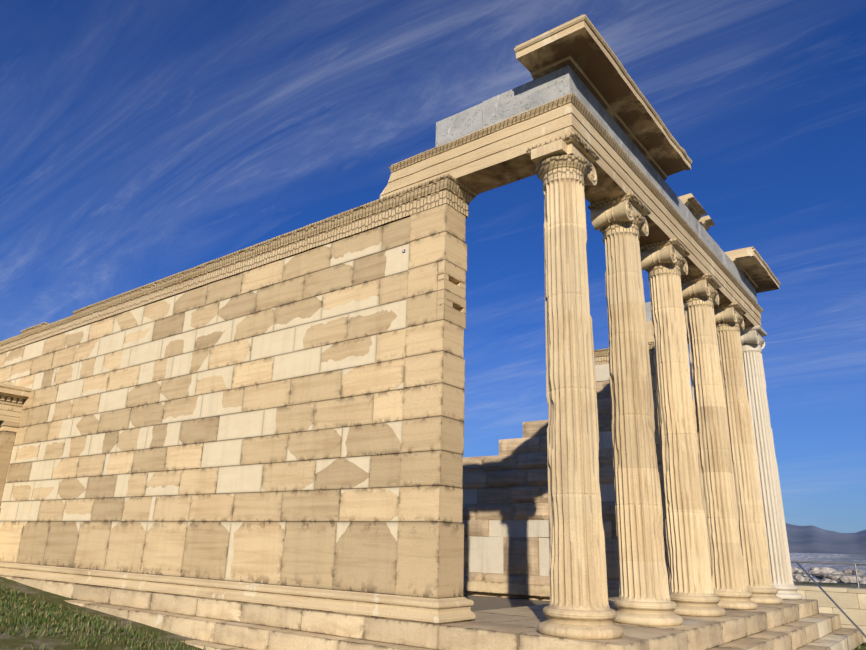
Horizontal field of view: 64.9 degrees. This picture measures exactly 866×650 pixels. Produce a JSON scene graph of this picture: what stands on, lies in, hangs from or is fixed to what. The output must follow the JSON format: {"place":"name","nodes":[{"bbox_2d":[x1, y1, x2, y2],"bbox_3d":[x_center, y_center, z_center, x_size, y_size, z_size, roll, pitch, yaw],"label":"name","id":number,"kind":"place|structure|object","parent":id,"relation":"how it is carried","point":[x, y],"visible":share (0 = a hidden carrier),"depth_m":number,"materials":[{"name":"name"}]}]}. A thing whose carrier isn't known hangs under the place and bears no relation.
{"place":"outdoors","nodes":[
{"label":"outdoors","id":0,"kind":"place"},
{"bbox_2d":[0,523,865,649],"bbox_3d":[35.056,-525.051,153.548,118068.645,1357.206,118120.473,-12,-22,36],"label":"terrain","id":1,"kind":"structure","parent":0,"point":[810,543],"depth_m":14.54,"materials":[{"name":"plant"}]},
{"bbox_2d":[0,421,18,510],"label":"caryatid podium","id":2,"kind":"object","parent":1,"relation":"on","point":[8,430],"visible":1,"depth_m":18.20,"materials":[{"name":"stone"}]},
{"bbox_2d":[0,383,30,422],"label":"caryatid entablature","id":3,"kind":"structure","parent":2,"relation":"on","point":[13,398],"depth_m":18.35,"materials":[{"name":"stone"}]},
{"bbox_2d":[0,575,863,649],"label":"krepidoma steps","id":4,"kind":"structure","parent":1,"relation":"on","point":[214,624],"depth_m":10.42,"materials":[{"name":"stone"}]},
{"bbox_2d":[0,562,475,623],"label":"wall base molding","id":5,"kind":"structure","parent":4,"relation":"on","point":[429,610],"depth_m":10.77,"materials":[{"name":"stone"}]},
{"bbox_2d":[0,217,409,594],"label":"wall","id":6,"kind":"structure","parent":5,"relation":"on","point":[246,426],"depth_m":12.75,"materials":[{"name":"stone"}]},
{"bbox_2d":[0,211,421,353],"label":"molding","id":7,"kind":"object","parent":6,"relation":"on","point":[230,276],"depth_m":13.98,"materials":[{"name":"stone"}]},
{"bbox_2d":[0,174,477,352],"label":"wall cornice molding","id":8,"kind":"structure","parent":6,"relation":"on","point":[453,192],"depth_m":13.23,"materials":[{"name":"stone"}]},
{"bbox_2d":[395,204,466,597],"bbox_3d":[0.025,0.983,10.360,0.738,5.845,0.605,-12,-22,36],"label":"corner pilaster","id":9,"kind":"object","parent":6,"relation":"attached to","point":[430,552],"visible":0.98,"depth_m":10.01,"materials":[{"name":"stone"}]},
{"bbox_2d":[529,139,623,639],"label":"column","id":10,"kind":"structure","parent":4,"relation":"on","point":[578,607],"depth_m":8.67,"materials":[{"name":"stone"}]},
{"bbox_2d":[526,131,599,185],"bbox_3d":[1.921,-2.287,10.059,0.820,0.583,0.820,-12,-22,36],"label":"column capital","id":11,"kind":"object","parent":10,"relation":"attached to","point":[559,166],"depth_m":9.77,"materials":[{"name":"beige stone"}]},
{"bbox_2d":[380,93,762,343],"bbox_3d":[3.924,-1.246,15.113,3.863,0.659,11.370,-12,-22,36],"label":"architrave","id":12,"kind":"object","parent":10,"relation":"on","point":[494,160],"depth_m":11.06,"materials":[{"name":"beige stone"}]},
{"bbox_2d":[435,65,756,321],"bbox_3d":[4.136,-1.879,15.160,3.155,0.593,11.155,-12,-22,36],"label":"frieze","id":13,"kind":"object","parent":12,"relation":"on","point":[549,87],"visible":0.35,"depth_m":11.05,"materials":[{"name":"grey stone"}]},
{"bbox_2d":[514,14,780,292],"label":"cornice","id":14,"kind":"structure","parent":13,"relation":"on","point":[580,47],"depth_m":10.92,"materials":[{"name":"stone"}]},
{"bbox_2d":[590,198,682,625],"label":"column","id":15,"kind":"structure","parent":4,"relation":"on","point":[643,599],"depth_m":10.30,"materials":[{"name":"stone"}]},
{"bbox_2d":[588,192,650,237],"bbox_3d":[3.202,-1.737,11.647,0.820,0.583,0.820,-12,-22,36],"label":"column capital","id":16,"kind":"object","parent":15,"relation":"attached to","point":[635,225],"depth_m":11.38,"materials":[{"name":"beige stone"}]},
{"bbox_2d":[640,243,725,616],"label":"column","id":17,"kind":"structure","parent":4,"relation":"on","point":[691,592],"depth_m":11.94,"materials":[{"name":"stone"}]},
{"bbox_2d":[640,238,690,276],"bbox_3d":[4.483,-1.187,13.235,0.820,0.583,0.820,-12,-22,36],"label":"column capital","id":18,"kind":"object","parent":17,"relation":"attached to","point":[677,266],"depth_m":12.96,"materials":[{"name":"beige stone"}]},
{"bbox_2d":[681,278,757,609],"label":"column","id":19,"kind":"structure","parent":4,"relation":"on","point":[730,590],"depth_m":13.54,"materials":[{"name":"stone"}]},
{"bbox_2d":[681,273,720,308],"bbox_3d":[5.764,-0.637,14.823,0.820,0.583,0.820,-12,-22,36],"label":"column capital","id":20,"kind":"object","parent":19,"relation":"attached to","point":[697,299],"depth_m":14.54,"materials":[{"name":"beige stone"}]},
{"bbox_2d":[714,306,782,603],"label":"column","id":21,"kind":"structure","parent":4,"relation":"on","point":[755,554],"depth_m":15.10,"materials":[{"name":"stone"}]},
{"bbox_2d":[714,302,746,330],"bbox_3d":[7.045,-0.088,16.411,0.820,0.583,0.820,-12,-22,36],"label":"column capital","id":22,"kind":"object","parent":21,"relation":"attached to","point":[726,325],"depth_m":16.11,"materials":[{"name":"beige stone"}]},
{"bbox_2d":[740,329,802,599],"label":"column","id":23,"kind":"structure","parent":4,"relation":"on","point":[773,510],"depth_m":16.70,"materials":[{"name":"beige stone"}]},
{"bbox_2d":[740,325,766,350],"bbox_3d":[8.326,0.462,17.999,0.820,0.583,0.820,-12,-22,36],"label":"column capital","id":24,"kind":"object","parent":23,"relation":"attached to","point":[749,346],"depth_m":17.69,"materials":[{"name":"beige stone"}]},
{"bbox_2d":[790,560,865,637],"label":"guard rail","id":25,"kind":"object","parent":1,"relation":"on","point":[833,601],"visible":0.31,"depth_m":16.81,"materials":[{"name":"metal"}]},
{"bbox_2d":[791,566,865,583],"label":"rubble wall","id":26,"kind":"structure","parent":1,"relation":"on","point":[826,578],"depth_m":41.22,"materials":[{"name":"stone"}]},
{"bbox_2d":[796,585,865,641],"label":"terrace parapet","id":27,"kind":"structure","parent":1,"relation":"on","point":[850,603],"depth_m":16.62,"materials":[{"name":"stone"}]},
{"bbox_2d":[0,0,865,532],"label":"sky","id":28,"kind":"structure","parent":0,"point":[143,142],"materials":[{"name":"blue"}]},
{"bbox_2d":[463,595,549,611],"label":"porch floor","id":29,"kind":"structure","parent":0,"point":[485,603],"depth_m":17.96,"materials":[{"name":"grey stone"}]},
{"bbox_2d":[461,364,669,600],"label":"wall","id":30,"kind":"structure","parent":29,"relation":"on","point":[505,518],"depth_m":20.34,"materials":[{"name":"beige stone"}]},
{"bbox_2d":[594,341,654,364],"bbox_3d":[5.940,0.866,19.694,2.415,0.436,0.835,-12,-22,36],"label":"pilaster capital","id":31,"kind":"object","parent":30,"relation":"on","point":[601,356],"visible":0.15,"depth_m":19.96,"materials":[{"name":"stone"}]},
{"bbox_2d":[650,357,668,579],"bbox_3d":[6.433,3.733,18.303,0.738,5.845,0.605,-12,-22,36],"label":"pilaster","id":32,"kind":"object","parent":30,"relation":"attached to","point":[653,372],"visible":0.02,"depth_m":18.38,"materials":[{"name":"stone"}]},
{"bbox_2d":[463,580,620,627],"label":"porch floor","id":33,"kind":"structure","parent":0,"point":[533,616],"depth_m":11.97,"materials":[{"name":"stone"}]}
]}

